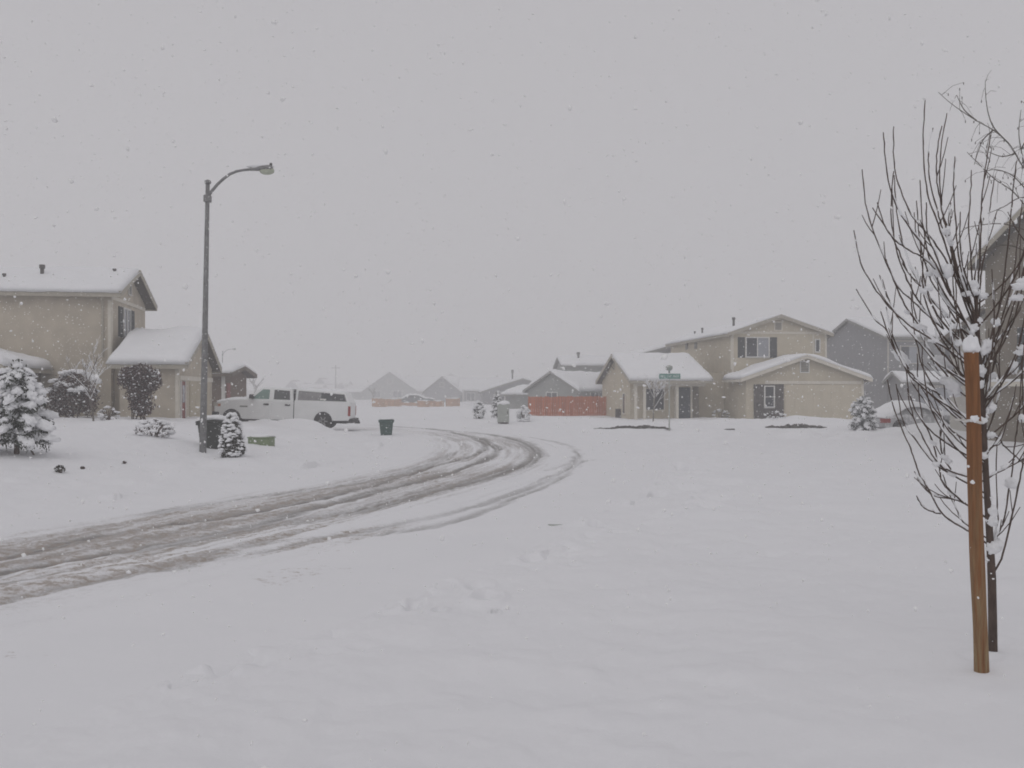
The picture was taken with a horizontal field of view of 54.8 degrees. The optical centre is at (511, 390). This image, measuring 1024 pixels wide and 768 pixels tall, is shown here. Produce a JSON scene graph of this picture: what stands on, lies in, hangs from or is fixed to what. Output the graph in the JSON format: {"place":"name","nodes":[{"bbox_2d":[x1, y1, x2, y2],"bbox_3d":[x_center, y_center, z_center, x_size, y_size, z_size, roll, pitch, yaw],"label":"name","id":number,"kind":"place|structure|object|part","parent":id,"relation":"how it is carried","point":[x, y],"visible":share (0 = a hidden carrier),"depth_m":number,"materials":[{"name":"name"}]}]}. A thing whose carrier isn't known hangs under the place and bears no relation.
{"place":"outdoors","nodes":[
{"label":"outdoors","id":0,"kind":"place"},
{"bbox_2d":[0,424,664,741],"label":"road","id":1,"kind":"structure","parent":0,"point":[89,649],"depth_m":11.60,"materials":[{"name":"white snow"}]},
{"bbox_2d":[212,387,359,427],"bbox_3d":[-10.536,0.797,46.559,6.730,1.904,2.260,2,0,-1],"label":"pickup truck","id":2,"kind":"object","parent":1,"relation":"on","point":[302,402],"visible":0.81,"depth_m":45.71,"materials":[{"name":"white paint"}]},
{"bbox_3d":[-11.708,0.844,45.629,1.064,0.810,0.070,2,0,-1],"label":"door","id":3,"kind":"part","parent":2,"relation":"part of","materials":[{"name":"white paint"}]},
{"bbox_3d":[-11.640,0.156,45.774,0.812,0.450,0.187,2,0,-1],"label":"window","id":4,"kind":"part","parent":2,"relation":"part of","materials":[{"name":"grey glass"}]},
{"bbox_3d":[-10.665,0.879,45.651,0.948,0.810,0.070,2,0,-1],"label":"door","id":5,"kind":"part","parent":2,"relation":"part of","materials":[{"name":"white paint"}]},
{"bbox_3d":[-10.645,0.192,45.794,0.754,0.445,0.185,2,0,-1],"label":"window","id":6,"kind":"part","parent":2,"relation":"part of","materials":[{"name":"black glass"}]},
{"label":"canopy window","id":7,"kind":"part","parent":2,"relation":"part of","materials":[{"name":"grey glass"}]},
{"bbox_2d":[378,418,393,434],"bbox_3d":[-5.397,1.688,42.358,0.680,1.001,0.735,0,0,-8],"label":"wheelie bin","id":8,"kind":"object","parent":1,"relation":"on","point":[384,423],"visible":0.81,"depth_m":42.04,"materials":[{"name":"green plastic"}]},
{"bbox_2d":[0,400,1023,767],"bbox_3d":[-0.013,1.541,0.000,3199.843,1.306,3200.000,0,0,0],"label":"ground","id":9,"kind":"structure","parent":0,"point":[822,682],"depth_m":7.48,"materials":[{"name":"white snow"}]},
{"bbox_2d":[0,359,60,454],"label":"spruce tree","id":10,"kind":"object","parent":9,"relation":"on","point":[28,431],"visible":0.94,"depth_m":20.71,"materials":[{"name":"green plant"}]},
{"bbox_2d":[54,464,65,472],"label":"shrub","id":11,"kind":"object","parent":9,"relation":"on","point":[58,469],"visible":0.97,"depth_m":19.74,"materials":[{"name":"grey plant"}]},
{"bbox_2d":[41,369,102,417],"bbox_3d":[-15.726,0.203,35.201,2.230,1.961,1.283,0,0,0],"label":"tall shrub","id":12,"kind":"object","parent":9,"relation":"on","point":[62,385],"visible":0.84,"depth_m":35.02,"materials":[{"name":"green plant"}]},
{"bbox_2d":[62,339,110,420],"bbox_3d":[-13.715,-0.365,32.226,1.300,2.891,1.640,0,0,19],"label":"bare tree","id":13,"kind":"object","parent":9,"relation":"on","point":[86,375],"visible":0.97,"depth_m":32.06,"materials":[{"name":"grey plant"}]},
{"bbox_2d":[96,406,120,419],"bbox_3d":[-13.381,0.810,32.748,0.753,0.629,0.679,0,0,-27],"label":"shrub","id":14,"kind":"object","parent":9,"relation":"on","point":[101,414],"visible":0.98,"depth_m":32.64,"materials":[{"name":"white plant"}]},
{"bbox_2d":[0,264,222,417],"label":"two storey house","id":15,"kind":"structure","parent":9,"relation":"on","point":[31,291],"depth_m":37.77,"materials":[{"name":"beige paint"}]},
{"bbox_2d":[123,307,130,337],"bbox_3d":[-15.726,-2.750,40.431,0.120,1.240,1.240,0,0,-9],"label":"window","id":16,"kind":"structure","parent":15,"relation":"in","point":[126,312],"depth_m":40.38,"materials":[{"name":"white glass"}]},
{"bbox_2d":[182,381,184,417],"bbox_3d":[-12.368,0.630,37.132,0.059,1.940,0.730,0,0,-9],"label":"side door","id":17,"kind":"structure","parent":15,"relation":"in","point":[183,383],"depth_m":37.12,"materials":[{"name":"red wood"}]},
{"bbox_2d":[189,381,209,416],"bbox_3d":[-12.980,0.540,41.101,0.041,2.120,5.000,0,0,-9],"label":"garage door","id":18,"kind":"structure","parent":15,"relation":"in","point":[195,397],"depth_m":40.07,"materials":[{"name":"beige"}]},
{"bbox_2d":[117,362,162,419],"bbox_3d":[-12.968,0.091,34.426,1.539,2.156,1.227,0,0,-21],"label":"tall shrub","id":19,"kind":"object","parent":9,"relation":"on","point":[137,397],"visible":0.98,"depth_m":34.22,"materials":[{"name":"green plant"}]},
{"bbox_2d":[133,418,175,437],"bbox_3d":[-9.593,1.076,26.491,1.108,0.675,0.944,0,0,0],"label":"shrub","id":20,"kind":"object","parent":9,"relation":"on","point":[143,424],"visible":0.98,"depth_m":26.35,"materials":[{"name":"white plant"}]},
{"bbox_2d":[195,415,225,448],"bbox_3d":[-7.927,1.220,26.215,0.832,1.160,0.821,0,0,4],"label":"wheelie bin","id":21,"kind":"object","parent":9,"relation":"on","point":[213,425],"visible":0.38,"depth_m":25.88,"materials":[{"name":"plastic"}]},
{"bbox_2d":[218,412,246,457],"bbox_3d":[-6.981,1.181,24.590,0.709,1.296,0.725,0,0,0],"label":"spruce tree","id":22,"kind":"object","parent":9,"relation":"on","point":[233,425],"visible":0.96,"depth_m":24.42,"materials":[{"name":"white plant"}]},
{"bbox_2d":[212,363,256,410],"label":"house","id":23,"kind":"structure","parent":9,"relation":"on","point":[235,373],"depth_m":53.15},
{"bbox_2d":[199,163,273,452],"bbox_3d":[-6.978,-1.947,25.046,1.987,7.588,0.297,0,0,8],"label":"street lamp","id":24,"kind":"object","parent":9,"relation":"on","point":[264,169],"visible":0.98,"depth_m":25.08,"materials":[{"name":"metal"}]},
{"bbox_2d":[248,378,263,392],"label":"bare tree","id":25,"kind":"object","parent":9,"relation":"on","point":[254,385],"visible":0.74,"depth_m":150.28,"materials":[{"name":"grey plant"}]},
{"bbox_2d":[246,383,274,396],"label":"house","id":26,"kind":"structure","parent":9,"relation":"on","point":[249,390],"depth_m":261.50,"materials":[{"name":"grey"}]},
{"bbox_2d":[247,434,275,445],"bbox_3d":[-7.339,1.541,28.964,0.740,0.544,0.562,0,0,6],"label":"utility box","id":27,"kind":"object","parent":9,"relation":"on","point":[267,439],"visible":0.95,"depth_m":28.73,"materials":[{"name":"green metal"}]},
{"bbox_2d":[285,380,326,388],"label":"house","id":28,"kind":"structure","parent":9,"relation":"on","point":[298,384],"depth_m":241.22,"materials":[{"name":"grey"}]},
{"bbox_2d":[303,383,334,388],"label":"house","id":29,"kind":"structure","parent":9,"relation":"on","point":[331,386],"depth_m":247.73,"materials":[{"name":"grey"}]},
{"bbox_2d":[314,378,352,387],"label":"house","id":30,"kind":"structure","parent":9,"relation":"on","point":[346,383],"depth_m":251.59,"materials":[{"name":"grey"}]},
{"bbox_2d":[336,383,367,388],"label":"house","id":31,"kind":"structure","parent":9,"relation":"on","point":[340,386],"depth_m":251.21,"materials":[{"name":"grey"}]},
{"bbox_2d":[329,372,422,399],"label":"cottage","id":32,"kind":"structure","parent":9,"relation":"on","point":[389,382],"depth_m":185.00,"materials":[{"name":"grey"}]},
{"bbox_2d":[374,391,380,397],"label":"window","id":33,"kind":"structure","parent":32,"relation":"in","point":[377,394],"depth_m":184.97,"materials":[{"name":"grey glass"}]},
{"bbox_2d":[393,391,401,397],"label":"window","id":34,"kind":"structure","parent":32,"relation":"in","point":[396,394],"depth_m":184.97,"materials":[{"name":"grey glass"}]},
{"bbox_2d":[372,398,400,406],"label":"board fence","id":35,"kind":"object","parent":9,"relation":"on","point":[389,401],"visible":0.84,"depth_m":104.00,"materials":[{"name":"brown wood"}]},
{"bbox_2d":[392,402,416,405],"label":"board fence","id":36,"kind":"object","parent":9,"relation":"on","point":[409,403],"visible":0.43,"depth_m":111.01,"materials":[{"name":"brown wood"}]},
{"bbox_2d":[399,394,434,402],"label":"parked car","id":37,"kind":"object","parent":9,"relation":"on","point":[411,398],"visible":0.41,"depth_m":122.18,"materials":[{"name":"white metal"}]},
{"bbox_2d":[417,400,443,406],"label":"board fence","id":38,"kind":"object","parent":9,"relation":"on","point":[429,403],"visible":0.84,"depth_m":103.00,"materials":[{"name":"brown wood"}]},
{"bbox_2d":[405,376,462,395],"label":"cottage","id":39,"kind":"structure","parent":9,"relation":"on","point":[426,381],"depth_m":203.28,"materials":[{"name":"grey"}]},
{"bbox_2d":[446,397,459,405],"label":"board fence","id":40,"kind":"object","parent":9,"relation":"on","point":[452,401],"visible":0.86,"depth_m":106.00,"materials":[{"name":"brown wood"}]},
{"bbox_2d":[471,400,486,418],"bbox_3d":[-1.913,1.191,57.835,0.951,1.264,0.754,0,0,0],"label":"shrub","id":41,"kind":"object","parent":9,"relation":"on","point":[476,406],"visible":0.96,"depth_m":57.70,"materials":[{"name":"white plant"}]},
{"bbox_2d":[422,376,536,401],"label":"cottage","id":42,"kind":"structure","parent":9,"relation":"on","point":[439,388],"depth_m":151.12,"materials":[{"name":"grey"}]},
{"bbox_2d":[466,393,474,400],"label":"window","id":43,"kind":"structure","parent":42,"relation":"in","point":[471,395],"depth_m":151.48,"materials":[{"name":"grey glass"}]},
{"bbox_2d":[490,391,501,416],"bbox_3d":[-0.886,0.919,59.786,0.975,1.838,0.945,0,0,12],"label":"spruce tree","id":44,"kind":"object","parent":9,"relation":"on","point":[494,410],"visible":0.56,"depth_m":59.66,"materials":[{"name":"white plant"}]},
{"bbox_2d":[497,401,509,423],"bbox_3d":[-0.456,1.227,51.143,0.704,1.428,0.601,0,0,-10],"label":"utility cabinet","id":45,"kind":"object","parent":9,"relation":"on","point":[502,411],"visible":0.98,"depth_m":50.90,"materials":[{"name":"metal"}]},
{"bbox_3d":[-0.424,1.151,50.886,0.480,0.780,0.040,0,0,-10],"label":"door","id":46,"kind":"part","parent":45,"relation":"part of","materials":[{"name":"metal"}]},
{"bbox_2d":[478,370,532,403],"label":"cottage","id":47,"kind":"structure","parent":9,"relation":"on","point":[493,389],"depth_m":118.07,"materials":[{"name":"grey"}]},
{"bbox_2d":[494,394,504,400],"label":"window","id":48,"kind":"structure","parent":47,"relation":"in","point":[503,397],"depth_m":118.12,"materials":[{"name":"grey glass"}]},
{"bbox_2d":[516,405,531,421],"bbox_3d":[0.640,1.328,54.958,0.948,1.072,0.813,0,0,0],"label":"shrub","id":49,"kind":"object","parent":9,"relation":"on","point":[524,409],"visible":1,"depth_m":54.80,"materials":[{"name":"white plant"}]},
{"bbox_2d":[500,370,601,408],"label":"cottage","id":50,"kind":"structure","parent":9,"relation":"on","point":[562,386],"depth_m":90.60,"materials":[{"name":"grey"}]},
{"bbox_2d":[546,392,557,404],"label":"window","id":51,"kind":"structure","parent":50,"relation":"in","point":[549,394],"depth_m":90.10,"materials":[{"name":"grey glass"}]},
{"bbox_2d":[590,393,598,400],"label":"window","id":52,"kind":"structure","parent":50,"relation":"in","point":[591,394],"depth_m":90.43,"materials":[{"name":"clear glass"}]},
{"bbox_2d":[528,396,605,415],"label":"board fence","id":53,"kind":"object","parent":9,"relation":"on","point":[571,408],"visible":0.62,"depth_m":66.50,"materials":[{"name":"red wood"}]},
{"bbox_2d":[553,352,609,371],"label":"two storey house","id":54,"kind":"structure","parent":9,"relation":"on","point":[588,362],"depth_m":98.38,"materials":[{"name":"grey"}]},
{"bbox_2d":[594,425,670,428],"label":"exposed soil","id":55,"kind":"structure","parent":9,"relation":"on","point":[637,427],"depth_m":45.60,"materials":[{"name":"brown soil"}]},
{"bbox_2d":[628,344,670,352],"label":"two storey house","id":56,"kind":"structure","parent":9,"relation":"on","point":[657,348],"depth_m":83.83,"materials":[{"name":"grey"}]},
{"bbox_2d":[644,372,670,420],"bbox_3d":[7.753,0.342,53.113,1.689,2.844,1.738,0,0,-28],"label":"bare tree","id":57,"kind":"object","parent":9,"relation":"on","point":[655,386],"visible":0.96,"depth_m":53.34,"materials":[{"name":"grey plant"}]},
{"bbox_2d":[659,365,679,430],"bbox_3d":[7.176,0.475,44.914,0.652,3.278,0.712,0,0,-44],"label":"street sign","id":58,"kind":"object","parent":9,"relation":"on","point":[669,368],"visible":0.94,"depth_m":44.92,"materials":[{"name":"metal"}]},
{"bbox_2d":[712,409,729,417],"bbox_3d":[12.456,1.443,58.968,1.166,0.750,0.939,0,0,0],"label":"shrub","id":59,"kind":"object","parent":9,"relation":"on","point":[723,412],"visible":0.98,"depth_m":58.98,"materials":[{"name":"grey plant"}]},
{"bbox_2d":[595,314,872,419],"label":"two storey house","id":60,"kind":"structure","parent":9,"relation":"on","point":[776,345],"depth_m":59.72,"materials":[{"name":"beige"}]},
{"bbox_2d":[622,393,625,414],"bbox_3d":[6.906,0.800,60.931,0.060,1.340,0.740,0,0,-6],"label":"window","id":61,"kind":"structure","parent":60,"relation":"in","point":[623,394],"depth_m":60.82,"materials":[{"name":"beige glass"}]},
{"bbox_2d":[646,388,664,410],"bbox_3d":[8.571,0.525,59.568,1.340,1.390,0.060,0,0,-6],"label":"window","id":62,"kind":"structure","parent":60,"relation":"in","point":[649,398],"depth_m":59.57,"materials":[{"name":"grey glass"}]},
{"bbox_2d":[679,387,689,417],"bbox_3d":[10.379,0.950,59.721,0.870,2.300,0.135,0,0,-6],"label":"front door","id":63,"kind":"structure","parent":60,"relation":"in","point":[684,403],"depth_m":59.76,"materials":[{"name":"silver metal"}]},
{"bbox_2d":[745,337,769,357],"bbox_3d":[14.950,-2.625,60.105,1.520,1.290,0.120,0,0,-6],"label":"window","id":64,"kind":"structure","parent":60,"relation":"in","point":[751,350],"depth_m":60.14,"materials":[{"name":"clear glass"}]},
{"bbox_2d":[764,386,774,407],"bbox_3d":[14.870,0.365,57.023,0.640,1.310,0.060,0,0,-6],"label":"window","id":65,"kind":"structure","parent":60,"relation":"in","point":[769,391],"depth_m":57.02,"materials":[{"name":"clear glass"}]},
{"bbox_2d":[815,339,820,352],"bbox_3d":[18.735,-2.750,60.536,0.360,0.840,0.060,0,0,-6],"label":"window","id":66,"kind":"structure","parent":60,"relation":"in","point":[817,341],"depth_m":60.52,"materials":[{"name":"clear glass"}]},
{"bbox_2d":[785,384,857,418],"bbox_3d":[18.016,0.760,57.457,4.450,2.240,0.030,0,0,-6],"label":"garage door","id":67,"kind":"structure","parent":60,"relation":"in","point":[810,400],"depth_m":57.44,"materials":[{"name":"beige metal"}]},
{"bbox_2d":[763,411,786,418],"bbox_3d":[13.706,1.346,51.397,1.200,0.588,0.951,0,0,0],"label":"shrub","id":68,"kind":"object","parent":9,"relation":"on","point":[775,412],"visible":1,"depth_m":51.27,"materials":[{"name":"white plant"}]},
{"bbox_2d":[765,423,826,427],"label":"exposed soil","id":69,"kind":"structure","parent":9,"relation":"on","point":[798,426],"depth_m":47.12,"materials":[{"name":"brown soil"}]},
{"bbox_2d":[848,396,878,430],"bbox_3d":[15.934,1.113,44.729,1.438,1.786,1.390,0,0,-22],"label":"spruce tree","id":70,"kind":"object","parent":9,"relation":"on","point":[861,423],"visible":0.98,"depth_m":44.50,"materials":[{"name":"white plant"}]},
{"bbox_2d":[827,317,965,410],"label":"two storey house","id":71,"kind":"structure","parent":9,"relation":"on","point":[848,355],"depth_m":73.44,"materials":[{"name":"grey"}]},
{"bbox_2d":[900,346,917,363],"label":"window","id":72,"kind":"structure","parent":71,"relation":"in","point":[911,351],"depth_m":72.01,"materials":[{"name":"grey glass"}]},
{"bbox_2d":[919,388,949,410],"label":"garage door","id":73,"kind":"structure","parent":71,"relation":"in","point":[940,390],"depth_m":69.40,"materials":[{"name":"white metal"}]},
{"bbox_2d":[943,346,949,358],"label":"window","id":74,"kind":"structure","parent":71,"relation":"in","point":[945,351],"depth_m":72.06,"materials":[{"name":"grey glass"}]},
{"bbox_2d":[869,400,949,428],"bbox_3d":[18.976,1.264,46.856,4.230,1.619,1.784,0,0,-14],"label":"parked car","id":75,"kind":"object","parent":9,"relation":"on","point":[882,419],"visible":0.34,"depth_m":45.97,"materials":[{"name":"paint"}]},
{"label":"window","id":76,"kind":"part","parent":75,"relation":"part of","materials":[{"name":"grey glass"}]},
{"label":"window","id":77,"kind":"part","parent":75,"relation":"part of","materials":[{"name":"grey glass"}]},
{"bbox_2d":[853,100,1023,651],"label":"bare tree","id":78,"kind":"object","parent":9,"relation":"on","point":[946,366],"visible":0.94,"depth_m":6.85,"materials":[{"name":"brown plant"}]},
{"bbox_2d":[955,334,989,672],"bbox_3d":[3.030,0.851,6.489,0.173,2.417,0.498,0,0,18],"label":"tree stake","id":79,"kind":"object","parent":9,"relation":"on","point":[973,421],"visible":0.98,"depth_m":6.31,"materials":[{"name":"brown wood"}]},
{"bbox_2d":[938,71,1023,274],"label":"birch tree","id":80,"kind":"object","parent":9,"relation":"on","point":[1004,140],"visible":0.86,"depth_m":9.96,"materials":[{"name":"brown plant"}]},
{"bbox_2d":[939,205,1023,442],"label":"two storey house","id":81,"kind":"structure","parent":9,"relation":"on","point":[998,236],"depth_m":36.08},
{"bbox_2d":[0,0,1023,767],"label":"falling snow","id":82,"kind":"structure","parent":0,"point":[664,356],"depth_m":12.27,"materials":[{"name":"white snow"}]},
{"bbox_2d":[0,0,1023,386],"label":"sky","id":83,"kind":"structure","parent":0,"point":[663,321],"materials":[{"name":"grey"}]}
]}

